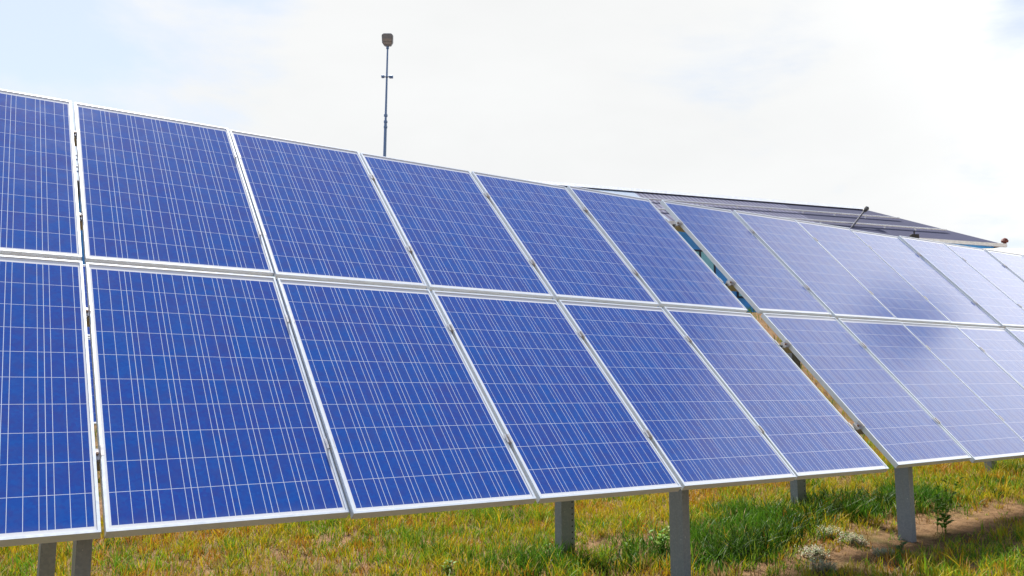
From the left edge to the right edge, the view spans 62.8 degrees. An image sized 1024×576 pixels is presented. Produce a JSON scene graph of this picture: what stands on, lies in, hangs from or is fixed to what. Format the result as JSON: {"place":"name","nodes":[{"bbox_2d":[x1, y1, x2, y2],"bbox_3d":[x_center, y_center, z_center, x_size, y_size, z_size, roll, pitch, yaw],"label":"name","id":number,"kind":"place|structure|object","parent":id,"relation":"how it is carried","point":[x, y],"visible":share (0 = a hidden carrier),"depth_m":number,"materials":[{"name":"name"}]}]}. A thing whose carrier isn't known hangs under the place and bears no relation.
{"place":"outdoors","nodes":[
{"label":"outdoors","id":0,"kind":"place"},
{"bbox_2d":[0,0,1023,247],"label":"sky","id":1,"kind":"structure","parent":0,"point":[911,110],"materials":[{"name":"white"}]},
{"bbox_2d":[1,312,1023,575],"bbox_3d":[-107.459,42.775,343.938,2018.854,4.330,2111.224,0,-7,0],"label":"ground","id":2,"kind":"structure","parent":0,"point":[879,540],"depth_m":6.72,"materials":[{"name":"green plant"}]},
{"bbox_2d":[381,33,392,156],"bbox_3d":[-3.872,-3.384,25.587,0.364,9.171,0.248,0,-7,0],"label":"lamp mast","id":3,"kind":"object","parent":2,"relation":"on","point":[387,40],"visible":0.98,"depth_m":25.98,"materials":[{"name":"grey metal"}]},
{"bbox_2d":[37,127,854,575],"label":"mounting rack","id":4,"kind":"object","parent":2,"relation":"on","point":[679,519],"visible":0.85,"depth_m":5.34,"materials":[{"name":"metal"}]},
{"bbox_2d":[0,89,81,260],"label":"solar panel","id":5,"kind":"object","parent":4,"relation":"attached to","point":[39,212],"visible":0.96,"depth_m":4.72,"materials":[{"name":"blue glass"}]},
{"bbox_2d":[0,255,100,546],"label":"solar panel","id":6,"kind":"object","parent":4,"relation":"attached to","point":[48,482],"visible":1,"depth_m":3.53,"materials":[{"name":"blue glass"}]},
{"bbox_2d":[74,102,273,276],"bbox_3d":[-2.153,-0.643,5.241,0.992,1.700,0.041,5,-53,-33],"label":"solar panel","id":7,"kind":"object","parent":4,"relation":"attached to","point":[161,192],"visible":0.99,"depth_m":5.12,"materials":[{"name":"blue glass"}]},
{"bbox_2d":[85,262,348,537],"bbox_3d":[-1.480,0.451,4.070,0.992,1.700,0.042,5,-53,-33],"label":"solar panel","id":8,"kind":"object","parent":4,"relation":"attached to","point":[207,416],"visible":1,"depth_m":3.92,"materials":[{"name":"blue glass"}]},
{"bbox_2d":[229,130,426,288],"bbox_3d":[-1.304,-0.564,5.762,0.992,0.041,1.700,5,36,-33],"label":"solar panel","id":9,"kind":"object","parent":4,"relation":"attached to","point":[322,212],"visible":0.96,"depth_m":5.65,"materials":[{"name":"blue glass"}]},
{"bbox_2d":[276,278,536,518],"bbox_3d":[-0.628,0.522,4.586,0.992,0.042,1.700,5,36,-33],"label":"solar panel","id":10,"kind":"object","parent":4,"relation":"attached to","point":[409,423],"visible":1,"depth_m":4.45,"materials":[{"name":"blue glass"}]},
{"bbox_2d":[360,153,552,298],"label":"solar panel","id":11,"kind":"object","parent":4,"relation":"attached to","point":[455,233],"visible":0.98,"depth_m":6.20,"materials":[{"name":"blue glass"}]},
{"bbox_2d":[431,290,681,503],"bbox_3d":[0.222,0.594,5.134,0.992,0.040,1.700,5,36,-33],"label":"solar panel","id":12,"kind":"object","parent":4,"relation":"attached to","point":[567,421],"visible":0.98,"depth_m":5.01,"materials":[{"name":"blue glass"}]},
{"bbox_2d":[471,171,658,306],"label":"solar panel","id":13,"kind":"object","parent":4,"relation":"attached to","point":[565,245],"visible":0.95,"depth_m":6.77,"materials":[{"name":"blue glass"}]},
{"bbox_2d":[566,185,747,312],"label":"solar panel","id":14,"kind":"object","parent":4,"relation":"attached to","point":[652,246],"visible":0.98,"depth_m":7.34,"materials":[{"name":"blue glass"}]},
{"bbox_2d":[558,300,796,489],"bbox_3d":[1.074,0.662,5.695,0.992,0.042,1.700,5,36,-33],"label":"solar panel","id":15,"kind":"object","parent":4,"relation":"attached to","point":[686,409],"visible":0.98,"depth_m":5.58,"materials":[{"name":"blue glass"}]},
{"bbox_2d":[663,307,888,479],"bbox_3d":[1.925,0.728,6.263,0.992,1.700,0.041,5,-54,-33],"label":"solar panel","id":16,"kind":"object","parent":4,"relation":"attached to","point":[788,407],"visible":0.97,"depth_m":6.16,"materials":[{"name":"blue glass"}]},
{"bbox_2d":[441,559,456,574],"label":"weed","id":17,"kind":"object","parent":2,"relation":"on","point":[450,566],"visible":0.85,"depth_m":5.82,"materials":[{"name":"green plant"}]},
{"bbox_2d":[0,339,1023,575],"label":"meadow grass","id":18,"kind":"structure","parent":2,"relation":"on","point":[714,510],"depth_m":6.67,"materials":[{"name":"green plant"}]},
{"bbox_2d":[37,477,1023,575],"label":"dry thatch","id":19,"kind":"object","parent":2,"relation":"on","point":[763,551],"visible":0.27,"depth_m":6.66,"materials":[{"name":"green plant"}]},
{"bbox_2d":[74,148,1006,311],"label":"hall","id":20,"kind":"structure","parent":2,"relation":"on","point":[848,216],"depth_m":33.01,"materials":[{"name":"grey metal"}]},
{"bbox_2d":[693,249,715,273],"bbox_3d":[6.659,-0.529,29.603,1.200,1.660,0.047,2,-8,-17],"label":"window","id":21,"kind":"structure","parent":20,"relation":"in","point":[699,252],"depth_m":29.74,"materials":[{"name":"teal glass"}]},
{"bbox_2d":[850,206,868,227],"bbox_3d":[13.608,-2.742,32.919,1.671,1.198,0.190,6,-9,-39],"label":"roof floodlight","id":22,"kind":"object","parent":20,"relation":"on","point":[866,209],"visible":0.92,"depth_m":33.07,"materials":[{"name":"grey metal"}]},
{"bbox_2d":[1001,238,1008,243],"bbox_3d":[19.801,-1.860,33.678,0.280,0.300,0.280,0,-7,0],"label":"vent cowl","id":23,"kind":"object","parent":20,"relation":"on","point":[1004,240],"visible":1,"depth_m":33.62,"materials":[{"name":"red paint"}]},
{"bbox_2d":[621,539,631,551],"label":"weed","id":24,"kind":"object","parent":2,"relation":"on","point":[626,544],"visible":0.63,"depth_m":6.24,"materials":[{"name":"green plant"}]},
{"bbox_2d":[641,523,669,553],"bbox_3d":[1.097,1.913,6.367,0.225,0.255,0.185,0,-7,0],"label":"weed","id":25,"kind":"object","parent":2,"relation":"on","point":[660,537],"visible":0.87,"depth_m":6.37,"materials":[{"name":"green plant"}]},
{"bbox_2d":[794,544,830,560],"bbox_3d":[2.221,1.951,6.187,0.271,0.108,0.202,5,-9,-36],"label":"herb","id":26,"kind":"object","parent":2,"relation":"on","point":[814,552],"visible":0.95,"depth_m":6.18,"materials":[{"name":"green plant"}]},
{"bbox_2d":[805,556,836,573],"bbox_3d":[2.141,1.928,5.801,0.218,0.102,0.248,-3,-8,21],"label":"herb","id":27,"kind":"object","parent":2,"relation":"on","point":[828,566],"visible":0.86,"depth_m":5.78,"materials":[{"name":"green plant"}]},
{"bbox_2d":[815,525,842,538],"bbox_3d":[2.580,1.985,6.814,0.227,0.103,0.263,-4,-8,29],"label":"herb","id":28,"kind":"object","parent":2,"relation":"on","point":[831,532],"visible":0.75,"depth_m":6.79,"materials":[{"name":"green plant"}]},
{"bbox_2d":[672,219,1021,542],"bbox_3d":[6.389,1.068,10.054,10.294,3.234,2.207,5,-9,-33],"label":"mounting rack","id":29,"kind":"object","parent":2,"relation":"on","point":[905,506],"visible":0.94,"depth_m":6.76,"materials":[{"name":"metal"}]},
{"bbox_2d":[660,200,831,316],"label":"solar panel","id":30,"kind":"object","parent":29,"relation":"attached to","point":[730,244],"visible":0.99,"depth_m":8.06,"materials":[{"name":"blue glass"}]},
{"bbox_2d":[733,210,897,320],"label":"solar panel","id":31,"kind":"object","parent":29,"relation":"attached to","point":[803,256],"visible":0.99,"depth_m":8.60,"materials":[{"name":"blue glass"}]},
{"bbox_2d":[760,313,971,467],"bbox_3d":[2.920,0.801,7.003,0.992,1.700,0.040,4,-52,-33],"label":"solar panel","id":32,"kind":"object","parent":29,"relation":"attached to","point":[858,381],"visible":1,"depth_m":6.90,"materials":[{"name":"blue glass"}]},
{"bbox_2d":[796,220,951,324],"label":"solar panel","id":33,"kind":"object","parent":29,"relation":"attached to","point":[898,296],"visible":0.94,"depth_m":9.19,"materials":[{"name":"blue glass"}]},
{"bbox_2d":[851,229,1000,327],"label":"solar panel","id":34,"kind":"object","parent":29,"relation":"attached to","point":[951,302],"visible":0.93,"depth_m":9.74,"materials":[{"name":"blue glass"}]},
{"bbox_2d":[837,318,1023,462],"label":"solar panel","id":35,"kind":"object","parent":29,"relation":"attached to","point":[974,426],"visible":1,"depth_m":7.46,"materials":[{"name":"blue glass"}]},
{"bbox_2d":[898,236,1023,327],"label":"solar panel","id":36,"kind":"object","parent":29,"relation":"attached to","point":[995,303],"visible":0.99,"depth_m":10.31,"materials":[{"name":"blue glass"}]},
{"bbox_2d":[902,322,1023,439],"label":"solar panel","id":37,"kind":"object","parent":29,"relation":"attached to","point":[993,385],"visible":0.96,"depth_m":8.21,"materials":[{"name":"blue glass"}]},
{"bbox_2d":[945,243,1023,308],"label":"solar panel","id":38,"kind":"object","parent":29,"relation":"attached to","point":[998,274],"visible":0.96,"depth_m":11.09,"materials":[{"name":"blue glass"}]},
{"bbox_2d":[956,325,1023,387],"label":"solar panel","id":39,"kind":"object","parent":29,"relation":"attached to","point":[1003,348],"visible":0.96,"depth_m":8.94,"materials":[{"name":"blue glass"}]},
{"bbox_2d":[984,249,1023,280],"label":"solar panel","id":40,"kind":"object","parent":29,"relation":"attached to","point":[1013,263],"visible":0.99,"depth_m":11.74,"materials":[{"name":"blue glass"}]},
{"bbox_2d":[1005,327,1023,344],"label":"solar panel","id":41,"kind":"object","parent":29,"relation":"attached to","point":[1017,334],"visible":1,"depth_m":9.48,"materials":[{"name":"blue glass"}]},
{"bbox_2d":[838,531,869,546],"bbox_3d":[2.698,1.981,6.622,0.257,0.095,0.228,-4,-8,27],"label":"herb","id":42,"kind":"object","parent":2,"relation":"on","point":[856,539],"visible":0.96,"depth_m":6.58,"materials":[{"name":"green plant"}]},
{"bbox_2d":[870,546,894,557],"bbox_3d":[2.762,1.962,6.218,0.207,0.070,0.200,0,-7,0],"label":"herb","id":43,"kind":"object","parent":2,"relation":"on","point":[882,551],"visible":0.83,"depth_m":6.21,"materials":[{"name":"green plant"}]},
{"bbox_2d":[893,539,910,554],"bbox_3d":[2.912,1.932,6.241,0.118,0.141,0.174,-2,-7,13],"label":"weed","id":44,"kind":"object","parent":2,"relation":"on","point":[901,544],"visible":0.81,"depth_m":6.24,"materials":[{"name":"green plant"}]},
{"bbox_2d":[910,231,918,237],"bbox_3d":[15.120,-0.489,31.307,0.280,3.313,0.180,0,-7,0],"label":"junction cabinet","id":45,"kind":"object","parent":2,"relation":"on","point":[913,235],"visible":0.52,"depth_m":31.40,"materials":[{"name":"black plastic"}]},
{"bbox_2d":[926,477,963,533],"bbox_3d":[3.586,1.801,6.970,0.372,0.480,0.261,5,-9,-33],"label":"weed","id":46,"kind":"object","parent":2,"relation":"on","point":[945,517],"visible":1,"depth_m":6.92,"materials":[{"name":"green plant"}]},
{"bbox_2d":[988,248,1023,254],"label":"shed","id":47,"kind":"structure","parent":2,"relation":"on","point":[1016,250],"depth_m":29.21,"materials":[{"name":"white"}]},
{"bbox_2d":[94,307,1022,461],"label":"bank grass","id":48,"kind":"structure","parent":0,"point":[750,310],"depth_m":18.12,"materials":[{"name":"green plant"}]},
{"bbox_2d":[322,480,1023,575],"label":"tall grass","id":49,"kind":"structure","parent":0,"point":[744,548],"depth_m":6.52,"materials":[{"name":"green plant"}]},
{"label":"rack","id":50,"kind":"object","parent":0,"visible":0},
{"bbox_2d":[83,264,89,336],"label":"solar panel","id":51,"kind":"object","parent":50,"relation":"attached to","point":[86,300],"visible":0.04,"depth_m":12.87,"materials":[{"name":"blue glass"}]},
{"bbox_2d":[88,337,95,424],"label":"solar panel","id":52,"kind":"object","parent":50,"relation":"attached to","point":[92,384],"visible":0.03,"depth_m":11.53,"materials":[{"name":"blue glass"}]}
]}

